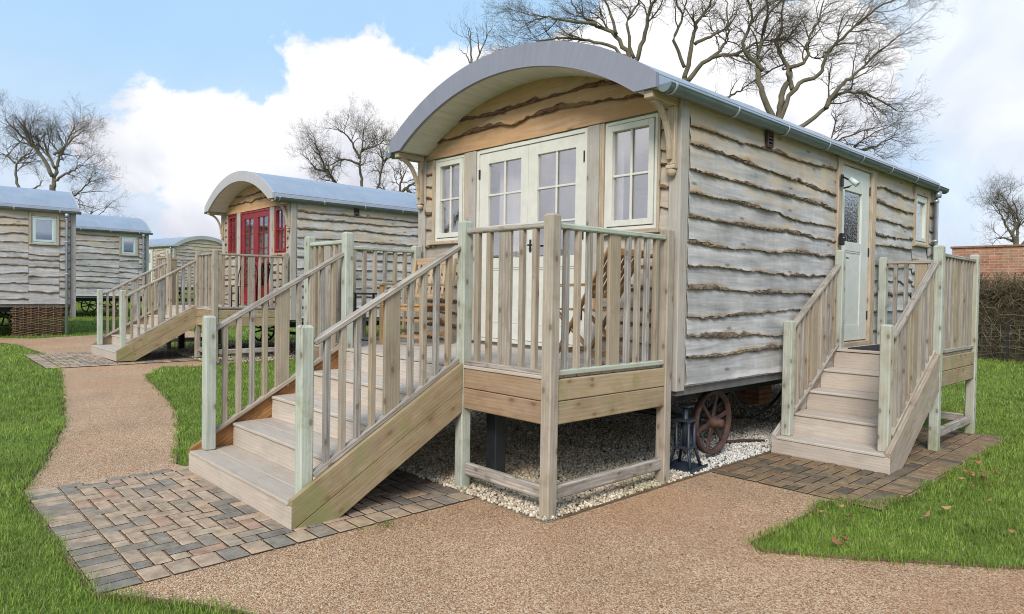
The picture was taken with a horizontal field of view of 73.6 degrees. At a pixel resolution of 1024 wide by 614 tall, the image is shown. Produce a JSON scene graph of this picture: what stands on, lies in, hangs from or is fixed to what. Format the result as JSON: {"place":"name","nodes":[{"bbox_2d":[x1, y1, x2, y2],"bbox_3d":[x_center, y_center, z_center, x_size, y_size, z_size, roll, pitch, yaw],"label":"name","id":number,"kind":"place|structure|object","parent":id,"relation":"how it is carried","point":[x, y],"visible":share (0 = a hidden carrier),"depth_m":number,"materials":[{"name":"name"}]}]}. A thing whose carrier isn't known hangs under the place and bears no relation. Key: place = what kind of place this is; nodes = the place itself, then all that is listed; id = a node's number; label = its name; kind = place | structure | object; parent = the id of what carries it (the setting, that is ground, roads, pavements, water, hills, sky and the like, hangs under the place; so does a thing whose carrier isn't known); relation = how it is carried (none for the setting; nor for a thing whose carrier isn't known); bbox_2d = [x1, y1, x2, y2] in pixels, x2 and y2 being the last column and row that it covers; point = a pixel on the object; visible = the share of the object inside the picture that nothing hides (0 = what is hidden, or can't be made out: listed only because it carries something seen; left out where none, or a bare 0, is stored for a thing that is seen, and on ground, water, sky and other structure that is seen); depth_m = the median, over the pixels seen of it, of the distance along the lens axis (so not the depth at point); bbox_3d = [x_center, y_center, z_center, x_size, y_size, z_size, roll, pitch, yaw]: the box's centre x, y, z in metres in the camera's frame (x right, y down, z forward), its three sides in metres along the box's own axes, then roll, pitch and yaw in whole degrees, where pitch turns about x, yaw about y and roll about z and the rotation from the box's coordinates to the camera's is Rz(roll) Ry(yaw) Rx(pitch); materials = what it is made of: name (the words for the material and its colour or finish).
{"place":"outdoors","nodes":[
{"label":"outdoors","id":0,"kind":"place"},
{"bbox_2d":[23,349,196,369],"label":"paving","id":1,"kind":"structure","parent":0,"point":[76,359],"depth_m":13.31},
{"bbox_2d":[159,340,295,363],"bbox_3d":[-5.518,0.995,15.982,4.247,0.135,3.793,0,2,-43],"label":"gravel","id":2,"kind":"structure","parent":0,"point":[232,359],"depth_m":15.14,"materials":[{"name":"grey gravel"}]},
{"bbox_2d":[91,249,287,361],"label":"wooden deck","id":3,"kind":"structure","parent":2,"relation":"on","point":[167,318],"depth_m":13.68,"materials":[{"name":"beige wood"}]},
{"bbox_2d":[231,263,257,306],"bbox_3d":[-5.742,-0.472,14.724,0.422,0.950,0.537,1,1,-5],"label":"iron chair","id":4,"kind":"object","parent":3,"relation":"on","point":[244,279],"visible":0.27,"depth_m":14.91,"materials":[{"name":"black metal"}]},
{"bbox_2d":[238,262,270,306],"bbox_3d":[-5.274,-0.450,14.050,0.537,0.950,0.422,1,1,8],"label":"iron chair","id":5,"kind":"object","parent":3,"relation":"on","point":[262,273],"visible":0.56,"depth_m":13.92,"materials":[{"name":"black metal"}]},
{"bbox_2d":[204,171,417,341],"bbox_3d":[-3.439,-1.032,17.826,7.506,3.990,4.113,0,2,-43],"label":"shepherd hut","id":6,"kind":"object","parent":2,"relation":"on","point":[266,214],"visible":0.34,"depth_m":15.40,"materials":[{"name":"grey wood"}]},
{"bbox_2d":[225,214,236,257],"bbox_3d":[-6.722,-1.708,16.495,0.125,1.030,0.660,0,2,-43],"label":"window","id":7,"kind":"structure","parent":6,"relation":"in","point":[230,217],"depth_m":16.59,"materials":[{"name":"red paint"}]},
{"bbox_2d":[241,212,255,301],"bbox_3d":[-6.091,-1.130,15.842,0.060,2.052,0.789,0,2,-43],"label":"front door","id":8,"kind":"structure","parent":6,"relation":"in","point":[245,217],"depth_m":15.93,"materials":[{"name":"red paint"}]},
{"bbox_2d":[255,210,269,303],"bbox_3d":[-5.565,-1.109,15.247,0.107,2.052,0.791,0,2,-43],"label":"front door","id":9,"kind":"structure","parent":6,"relation":"in","point":[263,214],"depth_m":15.43,"materials":[{"name":"red paint"}]},
{"bbox_2d":[271,205,285,255],"bbox_3d":[-4.914,-1.628,14.565,0.125,1.050,0.690,0,2,-43],"label":"window","id":10,"kind":"structure","parent":6,"relation":"in","point":[278,251],"depth_m":14.66,"materials":[{"name":"red paint"}]},
{"bbox_2d":[24,466,473,592],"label":"paving","id":11,"kind":"structure","parent":0,"point":[402,492],"depth_m":4.66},
{"bbox_2d":[0,331,1023,613],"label":"path","id":12,"kind":"structure","parent":0,"point":[682,547],"depth_m":4.07,"materials":[{"name":"beige gravel"}]},
{"bbox_2d":[0,290,1023,613],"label":"ground","id":13,"kind":"structure","parent":0,"point":[172,610],"depth_m":5.27,"materials":[{"name":"plant"}]},
{"bbox_2d":[0,116,64,188],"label":"bare tree","id":14,"kind":"object","parent":13,"relation":"on","point":[23,165],"visible":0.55,"depth_m":52.51,"materials":[{"name":"brown plant"}]},
{"bbox_2d":[2,343,63,490],"bbox_3d":[-7.702,1.121,10.972,0.935,0.278,13.851,0,2,-38],"label":"path edging","id":15,"kind":"object","parent":13,"relation":"on","point":[59,430],"visible":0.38,"depth_m":7.27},
{"bbox_2d":[10,305,64,335],"bbox_3d":[-12.405,0.355,17.939,1.213,0.800,0.077,0,2,-43],"label":"wicker hurdle","id":16,"kind":"object","parent":13,"relation":"on","point":[38,317],"visible":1,"depth_m":17.92,"materials":[{"name":"brown wicker"}]},
{"bbox_2d":[0,186,81,333],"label":"shepherd hut","id":17,"kind":"object","parent":13,"relation":"on","point":[37,247],"visible":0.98,"depth_m":17.92,"materials":[{"name":"grey wood"}]},
{"bbox_2d":[29,216,58,245],"bbox_3d":[-12.274,-1.997,17.948,0.650,0.745,0.125,0,2,-43],"label":"window","id":18,"kind":"structure","parent":17,"relation":"in","point":[33,218],"depth_m":17.90,"materials":[{"name":"blue paint"}]},
{"bbox_2d":[0,90,137,215],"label":"bare tree","id":19,"kind":"object","parent":13,"relation":"on","point":[30,136],"visible":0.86,"depth_m":47.80,"materials":[{"name":"brown plant"}]},
{"bbox_2d":[76,213,152,314],"bbox_3d":[-18.170,-1.661,25.574,4.113,3.990,7.506,2,2,44],"label":"shepherd hut","id":20,"kind":"object","parent":13,"relation":"on","point":[112,252],"visible":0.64,"depth_m":25.96,"materials":[{"name":"grey wood"}]},
{"bbox_2d":[120,236,137,255],"bbox_3d":[-14.761,-2.339,26.354,0.125,0.745,0.650,2,2,44],"label":"window","id":21,"kind":"structure","parent":20,"relation":"in","point":[123,253],"depth_m":26.35,"materials":[{"name":"white paint"}]},
{"bbox_2d":[19,491,249,613],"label":"path edging","id":22,"kind":"object","parent":13,"relation":"on","point":[127,596],"visible":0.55,"depth_m":3.49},
{"bbox_2d":[147,376,179,463],"bbox_3d":[-4.515,1.286,8.915,0.207,0.135,6.238,0,1,-30],"label":"path edging","id":23,"kind":"object","parent":13,"relation":"on","point":[177,420],"visible":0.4,"depth_m":8.06,"materials":[{"name":"metal"}]},
{"bbox_2d":[149,236,221,296],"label":"shepherd hut","id":24,"kind":"object","parent":13,"relation":"on","point":[183,247],"visible":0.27,"depth_m":42.26,"materials":[{"name":"grey wood"}]},
{"bbox_2d":[149,249,151,281],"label":"side door","id":25,"kind":"structure","parent":24,"relation":"in","point":[150,250],"depth_m":43.03,"materials":[{"name":"blue paint"}]},
{"bbox_2d":[285,94,401,188],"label":"bare tree","id":26,"kind":"object","parent":13,"relation":"on","point":[325,170],"visible":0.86,"depth_m":44.04,"materials":[{"name":"brown plant"}]},
{"bbox_2d":[369,158,417,193],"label":"bare tree","id":27,"kind":"object","parent":13,"relation":"on","point":[404,189],"visible":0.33,"depth_m":49.78,"materials":[{"name":"brown plant"}]},
{"bbox_2d":[448,1,496,63],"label":"young tree","id":28,"kind":"object","parent":13,"relation":"on","point":[471,59],"visible":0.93,"depth_m":23.79,"materials":[{"name":"brown plant"}]},
{"bbox_2d":[465,0,680,60],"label":"bare tree","id":29,"kind":"object","parent":13,"relation":"on","point":[569,36],"visible":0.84,"depth_m":29.01,"materials":[{"name":"brown plant"}]},
{"bbox_2d":[396,383,781,522],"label":"gravel","id":30,"kind":"structure","parent":13,"relation":"on","point":[582,457],"depth_m":6.75,"materials":[{"name":"white gravel"}]},
{"bbox_2d":[189,213,673,529],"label":"wooden deck","id":31,"kind":"structure","parent":30,"relation":"on","point":[341,420],"depth_m":5.28,"materials":[{"name":"beige wood"}]},
{"bbox_2d":[353,292,376,340],"bbox_3d":[-1.770,0.119,7.499,0.400,0.555,0.440,0,2,-43],"label":"metal table","id":32,"kind":"object","parent":31,"relation":"on","point":[355,294],"visible":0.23,"depth_m":7.51,"materials":[{"name":"black metal"}]},
{"bbox_2d":[377,258,456,346],"bbox_3d":[-1.036,-0.072,7.548,0.605,0.958,0.662,2,1,30],"label":"garden chair","id":33,"kind":"object","parent":31,"relation":"on","point":[417,263],"visible":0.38,"depth_m":7.64,"materials":[{"name":"brown wood"}]},
{"bbox_2d":[559,247,643,364],"bbox_3d":[0.737,-0.009,5.906,0.550,0.972,0.632,0,2,-43],"label":"folding chair","id":34,"kind":"object","parent":31,"relation":"on","point":[570,349],"visible":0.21,"depth_m":5.81,"materials":[{"name":"brown wood"}]},
{"bbox_2d":[385,41,948,453],"bbox_3d":[2.551,-0.582,9.459,7.506,3.990,4.113,0,2,-43],"label":"shepherd hut","id":35,"kind":"object","parent":30,"relation":"on","point":[757,211],"visible":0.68,"depth_m":6.94,"materials":[{"name":"brown wood"}]},
{"bbox_2d":[429,155,463,244],"bbox_3d":[-0.731,-1.259,8.128,0.125,1.030,0.660,0,2,-43],"label":"window","id":36,"kind":"structure","parent":35,"relation":"in","point":[441,238],"depth_m":8.17,"materials":[{"name":"green paint"}]},
{"bbox_2d":[479,145,528,340],"bbox_3d":[-0.100,-0.681,7.475,0.060,2.052,0.789,0,2,-43],"label":"front door","id":37,"kind":"structure","parent":35,"relation":"in","point":[522,152],"depth_m":7.53,"materials":[{"name":"green paint"}]},
{"bbox_2d":[526,133,584,345],"bbox_3d":[0.425,-0.660,6.880,0.107,2.052,0.791,0,2,-43],"label":"front door","id":38,"kind":"structure","parent":35,"relation":"in","point":[577,142],"depth_m":6.94,"materials":[{"name":"green paint"}]},
{"bbox_2d":[596,113,660,235],"bbox_3d":[1.076,-1.179,6.198,0.125,1.050,0.690,0,2,-43],"label":"window","id":39,"kind":"structure","parent":35,"relation":"in","point":[646,225],"depth_m":6.19,"materials":[{"name":"green paint"}]},
{"bbox_2d":[732,389,781,412],"bbox_3d":[2.755,1.008,7.589,1.322,0.326,0.032,0,2,-43],"label":"hose","id":40,"kind":"object","parent":35,"relation":"hanging from","point":[757,411],"visible":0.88,"depth_m":7.53,"materials":[{"name":"black rubber"}]},
{"bbox_2d":[839,233,844,244],"bbox_3d":[3.826,-0.785,7.931,0.070,0.140,0.051,0,2,-43],"label":"key safe","id":41,"kind":"object","parent":35,"relation":"attached to","point":[841,238],"visible":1,"depth_m":7.91,"materials":[{"name":"black metal"}]},
{"bbox_2d":[840,174,859,188],"bbox_3d":[3.890,-1.448,7.863,0.068,0.170,0.202,0,2,-43],"label":"wall lamp","id":42,"kind":"object","parent":35,"relation":"attached to","point":[854,182],"visible":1,"depth_m":7.86,"materials":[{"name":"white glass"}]},
{"bbox_2d":[841,165,870,340],"bbox_3d":[4.197,-0.638,8.390,0.943,2.098,0.107,0,2,-43],"label":"side door","id":43,"kind":"structure","parent":35,"relation":"in","point":[855,206],"depth_m":8.47,"materials":[{"name":"green paint"}]},
{"bbox_2d":[915,195,929,247],"bbox_3d":[5.997,-1.256,10.069,0.650,0.745,0.125,0,2,-43],"label":"window","id":44,"kind":"structure","parent":35,"relation":"in","point":[920,242],"depth_m":10.18,"materials":[{"name":"green paint"}]},
{"bbox_2d":[670,403,707,473],"bbox_3d":[1.586,1.179,6.249,0.300,0.578,0.320,2,2,40],"label":"jack stand","id":45,"kind":"object","parent":30,"relation":"on","point":[685,420],"visible":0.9,"depth_m":6.22,"materials":[{"name":"black metal"}]},
{"bbox_2d":[732,416,751,418],"bbox_3d":[2.928,1.419,8.760,0.292,0.034,0.032,1,1,-12],"label":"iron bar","id":46,"kind":"object","parent":30,"relation":"on","point":[749,417],"visible":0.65,"depth_m":8.75,"materials":[{"name":"brown metal"}]},
{"bbox_2d":[726,439,764,443],"bbox_3d":[2.484,1.440,7.350,0.498,0.044,0.042,1,1,-13],"label":"iron bar","id":47,"kind":"object","parent":30,"relation":"on","point":[744,440],"visible":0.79,"depth_m":7.34,"materials":[{"name":"brown metal"}]},
{"bbox_2d":[731,385,771,404],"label":"brick pier","id":48,"kind":"structure","parent":30,"relation":"on","point":[760,395],"depth_m":10.06,"materials":[{"name":"brown brick"}]},
{"bbox_2d":[560,452,766,518],"bbox_3d":[1.460,1.495,5.880,3.070,0.034,0.012,0,2,-43],"label":"path edging","id":49,"kind":"object","parent":13,"relation":"on","point":[623,498],"visible":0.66,"depth_m":5.59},
{"bbox_2d":[668,0,819,100],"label":"bare tree","id":50,"kind":"object","parent":13,"relation":"on","point":[715,55],"visible":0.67,"depth_m":29.65,"materials":[{"name":"brown plant"}]},
{"bbox_2d":[717,0,957,166],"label":"bare tree","id":51,"kind":"object","parent":13,"relation":"on","point":[782,104],"visible":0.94,"depth_m":26.77,"materials":[{"name":"brown plant"}]},
{"bbox_2d":[831,535,845,547],"bbox_3d":[2.045,1.476,4.291,0.052,0.026,0.106,-13,31,-29],"label":"dead leaf","id":52,"kind":"object","parent":13,"relation":"on","point":[836,540],"visible":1,"depth_m":4.31,"materials":[{"name":"brown plant"}]},
{"bbox_2d":[751,502,1023,569],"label":"path edging","id":53,"kind":"object","parent":13,"relation":"on","point":[882,560],"visible":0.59,"depth_m":4.16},
{"bbox_2d":[832,441,1006,504],"bbox_3d":[4.170,1.524,6.437,4.101,0.034,0.334,0,2,-38],"label":"path edging","id":54,"kind":"object","parent":13,"relation":"on","point":[849,503],"visible":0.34,"depth_m":5.51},
{"bbox_2d":[950,244,1023,290],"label":"brick wall","id":55,"kind":"structure","parent":13,"relation":"on","point":[999,259],"depth_m":19.38,"materials":[{"name":"brown brick"}]},
{"bbox_2d":[962,169,1023,245],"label":"bare tree","id":56,"kind":"object","parent":13,"relation":"on","point":[1010,212],"visible":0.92,"depth_m":59.65,"materials":[{"name":"brown plant"}]},
{"bbox_2d":[977,272,1023,361],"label":"bare hedge","id":57,"kind":"object","parent":13,"relation":"on","point":[1000,306],"visible":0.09,"depth_m":18.05,"materials":[{"name":"brown plant"}]},
{"bbox_2d":[980,323,1023,361],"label":"wire fence","id":58,"kind":"object","parent":13,"relation":"on","point":[1007,346],"visible":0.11,"depth_m":17.47,"materials":[{"name":"black metal"}]},
{"bbox_2d":[0,0,1023,253],"label":"sky","id":59,"kind":"structure","parent":0,"point":[196,94],"materials":[{"name":"blue"}]},
{"bbox_2d":[712,426,1004,511],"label":"paving","id":60,"kind":"structure","parent":0,"point":[791,473],"depth_m":6.19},
{"bbox_2d":[771,245,979,474],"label":"side steps","id":61,"kind":"structure","parent":60,"relation":"on","point":[870,410],"depth_m":7.11,"materials":[{"name":"beige wood"}]},
{"bbox_2d":[848,344,879,350],"bbox_3d":[4.442,0.479,7.862,0.920,0.017,0.780,0,2,-43],"label":"door mat","id":62,"kind":"object","parent":61,"relation":"on","point":[876,347],"depth_m":7.83,"materials":[{"name":"grey fabric"}]}
]}

